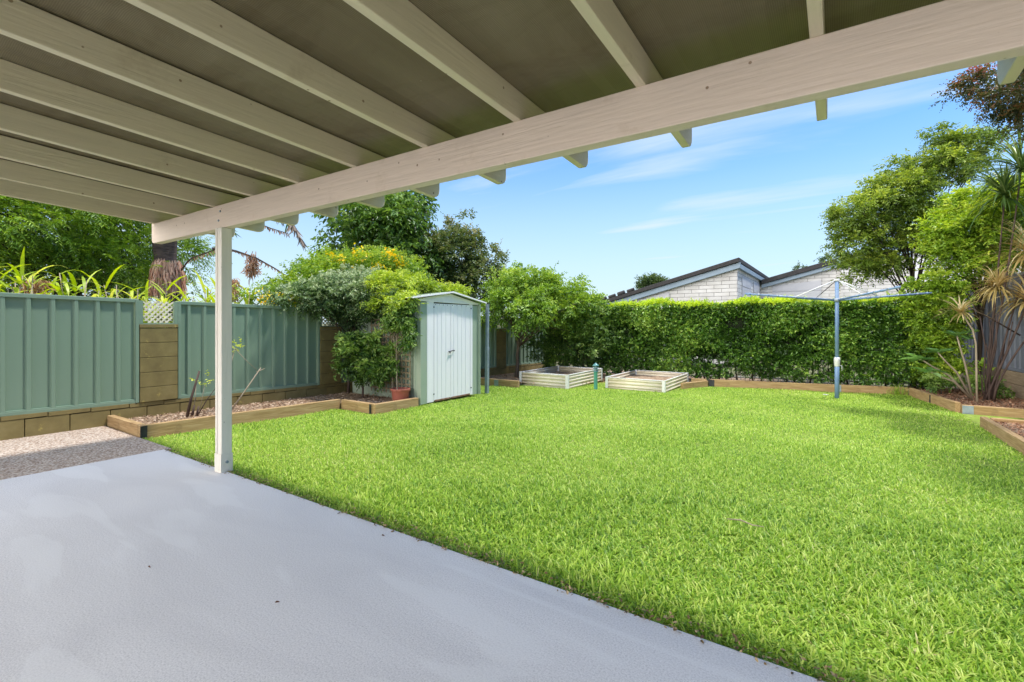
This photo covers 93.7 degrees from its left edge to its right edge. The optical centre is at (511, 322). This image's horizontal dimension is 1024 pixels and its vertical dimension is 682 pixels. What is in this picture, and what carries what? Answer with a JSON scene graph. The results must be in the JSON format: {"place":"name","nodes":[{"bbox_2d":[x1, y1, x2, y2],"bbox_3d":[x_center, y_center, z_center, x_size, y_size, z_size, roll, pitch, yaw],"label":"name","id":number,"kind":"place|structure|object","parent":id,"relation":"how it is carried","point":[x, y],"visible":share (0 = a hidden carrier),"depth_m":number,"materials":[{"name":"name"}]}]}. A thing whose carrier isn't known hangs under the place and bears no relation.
{"place":"outdoors","nodes":[
{"label":"outdoors","id":0,"kind":"place"},
{"bbox_2d":[0,426,170,479],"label":"path","id":1,"kind":"structure","parent":0,"point":[23,456],"depth_m":5.06,"materials":[{"name":"beige gravel"}]},
{"bbox_2d":[129,392,392,423],"bbox_3d":[-3.419,1.316,7.284,1.870,0.065,3.630,0,0,34],"label":"mulch bed","id":2,"kind":"object","parent":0,"point":[275,404],"visible":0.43,"depth_m":7.75,"materials":[{"name":"brown wood"}]},
{"bbox_2d":[185,370,214,416],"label":"rose bush","id":3,"kind":"object","parent":2,"relation":"on","point":[198,411],"visible":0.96,"depth_m":6.64,"materials":[{"name":"brown plant"}]},
{"bbox_2d":[232,337,264,409],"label":"rose bush","id":4,"kind":"object","parent":2,"relation":"on","point":[237,350],"visible":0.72,"depth_m":7.10,"materials":[{"name":"brown plant"}]},
{"bbox_2d":[259,262,402,392],"bbox_3d":[-3.168,0.085,9.121,2.503,2.594,2.524,0,0,-14],"label":"jasmine vine","id":5,"kind":"object","parent":2,"relation":"on","point":[338,296],"visible":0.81,"depth_m":8.52,"materials":[{"name":"green plant"}]},
{"bbox_2d":[329,327,389,397],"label":"leafy shrub","id":6,"kind":"object","parent":2,"relation":"on","point":[352,344],"visible":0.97,"depth_m":8.33,"materials":[{"name":"green plant"}]},
{"bbox_2d":[366,297,422,392],"bbox_3d":[-1.998,0.463,8.239,1.111,1.836,0.678,0,0,34],"label":"trellis creeper","id":7,"kind":"object","parent":2,"relation":"on","point":[405,325],"visible":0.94,"depth_m":8.18,"materials":[{"name":"green plant"}]},
{"bbox_2d":[390,387,410,400],"bbox_3d":[-1.902,1.224,8.196,0.339,0.212,0.339,0,0,34],"label":"flower pot","id":8,"kind":"object","parent":2,"relation":"on","point":[400,393],"visible":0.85,"depth_m":8.08,"materials":[{"name":"ceramic"}]},
{"bbox_2d":[359,265,474,399],"bbox_3d":[-1.921,0.119,9.284,2.058,2.523,2.517,0,0,34],"label":"lime vine","id":9,"kind":"object","parent":2,"relation":"on","point":[384,280],"visible":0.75,"depth_m":8.46,"materials":[{"name":"green plant"}]},
{"bbox_2d":[0,449,824,681],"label":"patio slab","id":10,"kind":"structure","parent":0,"point":[87,594],"depth_m":2.27,"materials":[{"name":"paint"}]},
{"bbox_2d":[0,0,1023,472],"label":"patio cover","id":11,"kind":"object","parent":10,"relation":"on","point":[176,120],"visible":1,"depth_m":2.30,"materials":[{"name":"beige paint"}]},
{"bbox_2d":[2,61,1023,323],"label":"sky","id":12,"kind":"structure","parent":0,"point":[754,189],"materials":[{"name":"blue"}]},
{"bbox_2d":[142,379,1023,681],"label":"lawn","id":13,"kind":"structure","parent":0,"point":[673,413],"depth_m":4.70,"materials":[{"name":"green plant"}]},
{"bbox_2d":[107,415,143,436],"bbox_3d":[-4.812,1.293,5.975,1.010,0.180,0.075,0,0,34],"label":"sleeper","id":14,"kind":"object","parent":13,"relation":"on","point":[125,425],"visible":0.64,"depth_m":5.93,"materials":[{"name":"brown wood"}]},
{"bbox_2d":[138,399,339,438],"bbox_3d":[-3.612,1.324,6.769,0.082,0.185,2.740,0,-1,34],"label":"sleeper","id":15,"kind":"object","parent":13,"relation":"on","point":[158,429],"visible":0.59,"depth_m":6.55,"materials":[{"name":"brown wood"}]},
{"bbox_2d":[341,399,374,413],"bbox_3d":[-2.475,1.352,7.693,0.765,0.180,0.089,0,0,34],"label":"sleeper","id":16,"kind":"object","parent":13,"relation":"on","point":[357,406],"visible":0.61,"depth_m":7.66,"materials":[{"name":"brown wood"}]},
{"bbox_2d":[372,397,418,413],"bbox_3d":[-1.881,1.360,7.817,0.075,0.180,0.925,0,-1,34],"label":"sleeper","id":17,"kind":"object","parent":13,"relation":"on","point":[384,407],"visible":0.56,"depth_m":7.73,"materials":[{"name":"brown wood"}]},
{"bbox_2d":[353,291,486,405],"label":"garden shed","id":18,"kind":"structure","parent":13,"relation":"on","point":[446,358],"depth_m":8.82,"materials":[{"name":"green metal"}]},
{"bbox_2d":[370,311,410,394],"bbox_3d":[-2.175,0.520,8.559,1.040,1.460,0.014,0,0,34],"label":"trellis","id":19,"kind":"object","parent":18,"relation":"attached to","point":[401,366],"visible":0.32,"depth_m":8.40,"materials":[{"name":"brown wood"}]},
{"bbox_2d":[433,303,453,401],"bbox_3d":[-1.246,0.532,8.744,0.062,1.753,0.519,0,0,34],"label":"door","id":20,"kind":"structure","parent":18,"relation":"in","point":[442,312],"depth_m":8.74,"materials":[{"name":"white metal"}]},
{"bbox_2d":[451,304,471,397],"bbox_3d":[-0.963,0.532,9.181,0.040,1.753,0.604,0,0,34],"label":"door","id":21,"kind":"structure","parent":18,"relation":"in","point":[460,314],"depth_m":9.16,"materials":[{"name":"white metal"}]},
{"bbox_2d":[485,303,489,393],"bbox_3d":[-0.510,0.536,9.958,0.088,1.900,0.076,1,0,34],"label":"steel post","id":22,"kind":"object","parent":13,"relation":"on","point":[487,353],"visible":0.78,"depth_m":9.94,"materials":[{"name":"metal"}]},
{"bbox_2d":[481,378,494,385],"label":"sleeper","id":23,"kind":"object","parent":13,"relation":"on","point":[491,382],"visible":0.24,"depth_m":11.37,"materials":[{"name":"brown wood"}]},
{"bbox_2d":[494,379,519,387],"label":"sleeper","id":24,"kind":"object","parent":13,"relation":"on","point":[507,383],"visible":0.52,"depth_m":11.09,"materials":[{"name":"brown wood"}]},
{"bbox_2d":[167,447,854,681],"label":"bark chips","id":25,"kind":"object","parent":13,"relation":"on","point":[690,622],"visible":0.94,"depth_m":2.35,"materials":[{"name":"green plant"}]},
{"bbox_2d":[519,366,601,388],"bbox_3d":[1.262,1.339,12.031,1.312,0.324,1.932,0,0,34],"label":"raised bed","id":26,"kind":"object","parent":13,"relation":"on","point":[566,377],"visible":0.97,"depth_m":11.46,"materials":[{"name":"beige metal"}]},
{"bbox_2d":[592,363,598,389],"bbox_3d":[1.889,1.202,10.834,0.152,0.602,0.152,0,0,34],"label":"bollard light","id":27,"kind":"object","parent":13,"relation":"on","point":[595,369],"visible":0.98,"depth_m":10.80,"materials":[{"name":"metal"}]},
{"bbox_2d":[605,370,688,392],"bbox_3d":[3.289,1.379,11.564,1.372,0.264,1.992,0,0,34],"label":"raised bed","id":28,"kind":"object","parent":13,"relation":"on","point":[653,381],"visible":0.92,"depth_m":11.04,"materials":[{"name":"beige metal"}]},
{"bbox_2d":[681,380,707,388],"bbox_3d":[4.315,1.480,11.341,1.034,0.170,0.075,1,-1,-37],"label":"sleeper","id":29,"kind":"object","parent":13,"relation":"on","point":[695,384],"visible":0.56,"depth_m":11.27,"materials":[{"name":"brown wood"}]},
{"bbox_2d":[691,378,706,381],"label":"sleeper","id":30,"kind":"object","parent":13,"relation":"on","point":[694,379],"visible":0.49,"depth_m":11.78,"materials":[{"name":"brown wood"}]},
{"bbox_2d":[727,518,763,526],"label":"twig","id":31,"kind":"object","parent":13,"relation":"on","point":[744,522],"visible":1,"depth_m":3.09,"materials":[{"name":"beige wood"}]},
{"bbox_2d":[709,379,833,391],"bbox_3d":[6.046,1.481,11.254,2.646,0.200,0.082,0,0,20],"label":"sleeper","id":32,"kind":"object","parent":13,"relation":"on","point":[770,385],"visible":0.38,"depth_m":11.21,"materials":[{"name":"brown wood"}]},
{"bbox_2d":[745,279,931,398],"bbox_3d":[6.576,0.334,9.713,2.544,2.438,2.544,0,0,-40],"label":"clothesline","id":33,"kind":"object","parent":13,"relation":"on","point":[836,299],"visible":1,"depth_m":9.68,"materials":[{"name":"grey metal"}]},
{"bbox_2d":[839,384,907,394],"bbox_3d":[7.908,1.490,10.571,1.318,0.200,0.082,0,0,20],"label":"sleeper","id":34,"kind":"object","parent":13,"relation":"on","point":[860,389],"visible":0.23,"depth_m":10.56,"materials":[{"name":"brown wood"}]},
{"bbox_2d":[876,378,907,394],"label":"grass tuft","id":35,"kind":"object","parent":13,"relation":"on","point":[896,391],"visible":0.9,"depth_m":10.31,"materials":[{"name":"green plant"}]},
{"bbox_2d":[909,388,960,412],"bbox_3d":[8.060,1.471,9.234,0.096,0.200,2.402,0,-1,25],"label":"sleeper","id":36,"kind":"object","parent":13,"relation":"on","point":[949,404],"visible":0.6,"depth_m":8.90,"materials":[{"name":"brown wood"}]},
{"bbox_2d":[961,404,1023,417],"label":"sleeper","id":37,"kind":"object","parent":13,"relation":"on","point":[994,411],"visible":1,"depth_m":7.86,"materials":[{"name":"brown wood"}]},
{"bbox_2d":[980,416,1023,454],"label":"sleeper","id":38,"kind":"object","parent":13,"relation":"on","point":[1008,436],"visible":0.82,"depth_m":6.00,"materials":[{"name":"brown wood"}]},
{"bbox_2d":[990,417,1023,423],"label":"sleeper","id":39,"kind":"object","parent":13,"relation":"on","point":[1009,420],"visible":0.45,"depth_m":6.78,"materials":[{"name":"brown wood"}]},
{"bbox_2d":[322,324,947,394],"bbox_3d":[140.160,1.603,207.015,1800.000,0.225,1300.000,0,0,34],"label":"ground","id":40,"kind":"structure","parent":0,"point":[810,371],"depth_m":16.55,"materials":[{"name":"brown soil"}]},
{"bbox_2d":[0,246,59,293],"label":"ginger plant","id":41,"kind":"object","parent":40,"relation":"on","point":[19,276],"visible":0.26,"depth_m":6.47,"materials":[{"name":"green plant"}]},
{"bbox_2d":[19,279,53,293],"bbox_3d":[-6.718,0.448,6.814,0.465,2.165,0.438,0,0,34],"label":"seed plume","id":42,"kind":"object","parent":40,"relation":"on","point":[36,288],"visible":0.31,"depth_m":6.78,"materials":[{"name":"beige plant"}]},
{"bbox_2d":[0,265,100,296],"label":"ginger plant","id":43,"kind":"object","parent":40,"relation":"on","point":[67,288],"visible":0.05,"depth_m":6.76,"materials":[{"name":"green plant"}]},
{"bbox_2d":[51,264,155,315],"bbox_3d":[-6.204,0.343,7.145,1.768,2.376,1.429,0,0,4],"label":"ginger plant","id":44,"kind":"object","parent":40,"relation":"on","point":[97,285],"visible":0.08,"depth_m":7.09,"materials":[{"name":"green plant"}]},
{"bbox_2d":[0,197,209,309],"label":"shade tree","id":45,"kind":"object","parent":40,"relation":"on","point":[107,292],"visible":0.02,"depth_m":12.36,"materials":[{"name":"green plant"}]},
{"bbox_2d":[0,195,233,307],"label":"feathery tree","id":46,"kind":"object","parent":40,"relation":"on","point":[15,234],"visible":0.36,"depth_m":9.21,"materials":[{"name":"green plant"}]},
{"bbox_2d":[103,275,209,322],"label":"ginger plant","id":47,"kind":"object","parent":40,"relation":"on","point":[162,300],"visible":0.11,"depth_m":7.68,"materials":[{"name":"green plant"}]},
{"bbox_2d":[16,200,307,322],"bbox_3d":[-6.907,-0.660,9.499,4.801,4.634,4.856,0,0,34],"label":"palm tree","id":48,"kind":"object","parent":40,"relation":"on","point":[171,270],"visible":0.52,"depth_m":9.42,"materials":[{"name":"brown plant"}]},
{"bbox_2d":[163,270,240,319],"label":"ginger plant","id":49,"kind":"object","parent":40,"relation":"on","point":[209,298],"visible":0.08,"depth_m":8.18,"materials":[{"name":"green plant"}]},
{"bbox_2d":[232,278,242,303],"bbox_3d":[-5.180,0.345,8.896,0.368,2.370,0.428,0,0,23],"label":"seed plume","id":50,"kind":"object","parent":40,"relation":"on","point":[235,282],"visible":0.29,"depth_m":8.90,"materials":[{"name":"beige plant"}]},
{"bbox_2d":[212,279,272,305],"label":"ginger plant","id":51,"kind":"object","parent":40,"relation":"on","point":[246,300],"visible":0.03,"depth_m":8.71,"materials":[{"name":"green plant"}]},
{"bbox_2d":[0,292,544,440],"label":"boundary fence","id":52,"kind":"object","parent":40,"relation":"on","point":[69,363],"visible":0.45,"depth_m":6.53,"materials":[{"name":"green metal"}]},
{"bbox_2d":[232,241,436,325],"bbox_3d":[-3.588,-0.139,10.559,2.366,3.546,4.902,0,0,34],"label":"flowering shrub","id":53,"kind":"object","parent":40,"relation":"on","point":[392,259],"visible":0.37,"depth_m":9.70,"materials":[{"name":"green plant"}]},
{"bbox_2d":[311,190,454,281],"bbox_3d":[-3.564,-1.335,13.728,3.150,5.957,4.062,0,0,34],"label":"glossy tree","id":54,"kind":"object","parent":40,"relation":"on","point":[398,219],"visible":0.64,"depth_m":12.99,"materials":[{"name":"green plant"}]},
{"bbox_2d":[410,208,513,313],"bbox_3d":[-1.335,-0.994,15.117,4.644,5.282,2.504,0,0,-34],"label":"bronze tree","id":55,"kind":"object","parent":40,"relation":"on","point":[469,271],"visible":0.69,"depth_m":14.49,"materials":[{"name":"green plant"}]},
{"bbox_2d":[634,271,669,288],"bbox_3d":[10.114,-0.960,34.281,2.715,5.393,2.685,0,0,34],"label":"distant tree","id":56,"kind":"object","parent":40,"relation":"on","point":[645,280],"visible":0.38,"depth_m":33.73,"materials":[{"name":"green plant"}]},
{"bbox_2d":[588,257,768,364],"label":"brick house","id":57,"kind":"structure","parent":40,"relation":"on","point":[735,278],"depth_m":19.19,"materials":[{"name":"white brick"}]},
{"bbox_2d":[791,248,852,270],"bbox_3d":[21.805,-1.710,33.407,4.046,6.896,2.409,0,0,21],"label":"distant tree","id":58,"kind":"object","parent":40,"relation":"on","point":[825,257],"visible":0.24,"depth_m":33.07,"materials":[{"name":"green plant"}]},
{"bbox_2d":[760,248,1022,300],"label":"brick house","id":59,"kind":"structure","parent":40,"relation":"on","point":[797,281],"depth_m":22.17,"materials":[{"name":"white brick"}]},
{"bbox_2d":[816,119,1022,385],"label":"spreading tree","id":60,"kind":"object","parent":40,"relation":"on","point":[897,213],"visible":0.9,"depth_m":11.59,"materials":[{"name":"green plant"}]},
{"bbox_2d":[930,62,1023,151],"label":"reddish tree","id":61,"kind":"object","parent":40,"relation":"on","point":[1014,112],"visible":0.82,"depth_m":8.10,"materials":[{"name":"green plant"}]},
{"bbox_2d":[948,360,1023,399],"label":"retaining wall","id":62,"kind":"structure","parent":40,"relation":"on","point":[1015,380],"depth_m":9.34,"materials":[{"name":"brown wood"}]},
{"bbox_2d":[952,272,1023,372],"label":"steel fence","id":63,"kind":"object","parent":62,"relation":"on","point":[1017,364],"visible":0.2,"depth_m":9.67,"materials":[{"name":"grey metal"}]},
{"bbox_2d":[481,370,877,385],"bbox_3d":[3.918,1.471,11.718,9.050,0.097,5.400,0,0,34],"label":"mulch bed","id":64,"kind":"object","parent":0,"point":[513,375],"visible":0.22,"depth_m":12.68,"materials":[{"name":"brown wood"}]},
{"bbox_2d":[475,261,610,377],"bbox_3d":[0.685,-0.119,12.859,3.430,3.210,3.817,0,0,34],"label":"corner tree","id":65,"kind":"object","parent":64,"relation":"on","point":[526,297],"visible":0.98,"depth_m":12.39,"materials":[{"name":"green plant"}]},
{"bbox_2d":[521,305,627,367],"bbox_3d":[1.584,0.480,13.534,3.235,2.061,1.870,0,0,34],"label":"corner shrub","id":66,"kind":"object","parent":64,"relation":"on","point":[591,353],"visible":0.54,"depth_m":13.14,"materials":[{"name":"green plant"}]},
{"bbox_2d":[537,290,945,389],"bbox_3d":[5.231,0.411,12.447,9.809,2.286,1.469,0,0,24],"label":"hedge","id":67,"kind":"object","parent":64,"relation":"on","point":[775,335],"visible":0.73,"depth_m":11.76,"materials":[{"name":"green plant"}]},
{"bbox_2d":[602,354,955,387],"bbox_3d":[6.224,0.805,12.588,8.800,1.550,0.045,0,0,20],"label":"picket fence","id":68,"kind":"object","parent":64,"relation":"on","point":[778,378],"depth_m":12.34,"materials":[{"name":"wood"}]},
{"bbox_2d":[899,385,1023,408],"bbox_3d":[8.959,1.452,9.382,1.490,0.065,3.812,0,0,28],"label":"mulch bed","id":69,"kind":"object","parent":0,"point":[1014,400],"visible":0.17,"depth_m":8.95,"materials":[{"name":"brown wood"}]},
{"bbox_2d":[897,330,977,399],"bbox_3d":[7.922,0.780,8.940,1.193,1.287,0.740,0,0,-6],"label":"frangipani","id":70,"kind":"object","parent":69,"relation":"on","point":[967,393],"visible":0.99,"depth_m":8.82,"materials":[{"name":"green plant"}]},
{"bbox_2d":[918,371,962,394],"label":"ground plant","id":71,"kind":"object","parent":69,"relation":"on","point":[936,386],"visible":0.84,"depth_m":9.70,"materials":[{"name":"green plant"}]},
{"bbox_2d":[892,266,995,392],"bbox_3d":[9.197,0.159,10.343,1.626,2.743,1.485,0,0,34],"label":"wall creeper","id":72,"kind":"object","parent":69,"relation":"on","point":[935,336],"depth_m":10.10,"materials":[{"name":"green plant"}]},
{"bbox_2d":[931,296,986,402],"bbox_3d":[8.128,0.449,8.654,0.906,1.964,0.801,0,0,34],"label":"dracaena","id":73,"kind":"object","parent":69,"relation":"on","point":[960,309],"visible":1,"depth_m":8.60,"materials":[{"name":"green plant"}]},
{"bbox_2d":[904,170,1023,389],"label":"lime shrub","id":74,"kind":"object","parent":69,"relation":"on","point":[942,239],"visible":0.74,"depth_m":10.02,"materials":[{"name":"green plant"}]},
{"bbox_2d":[950,129,1023,400],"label":"dracaena","id":75,"kind":"object","parent":69,"relation":"on","point":[1005,187],"visible":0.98,"depth_m":8.93,"materials":[{"name":"green plant"}]},
{"bbox_2d":[967,375,1015,398],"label":"ground plant","id":76,"kind":"object","parent":69,"relation":"on","point":[999,390],"visible":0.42,"depth_m":9.11,"materials":[{"name":"green plant"}]},
{"bbox_2d":[993,419,1023,436],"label":"mulch bed","id":77,"kind":"object","parent":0,"point":[1016,430],"depth_m":6.44,"materials":[{"name":"brown wood"}]}
]}

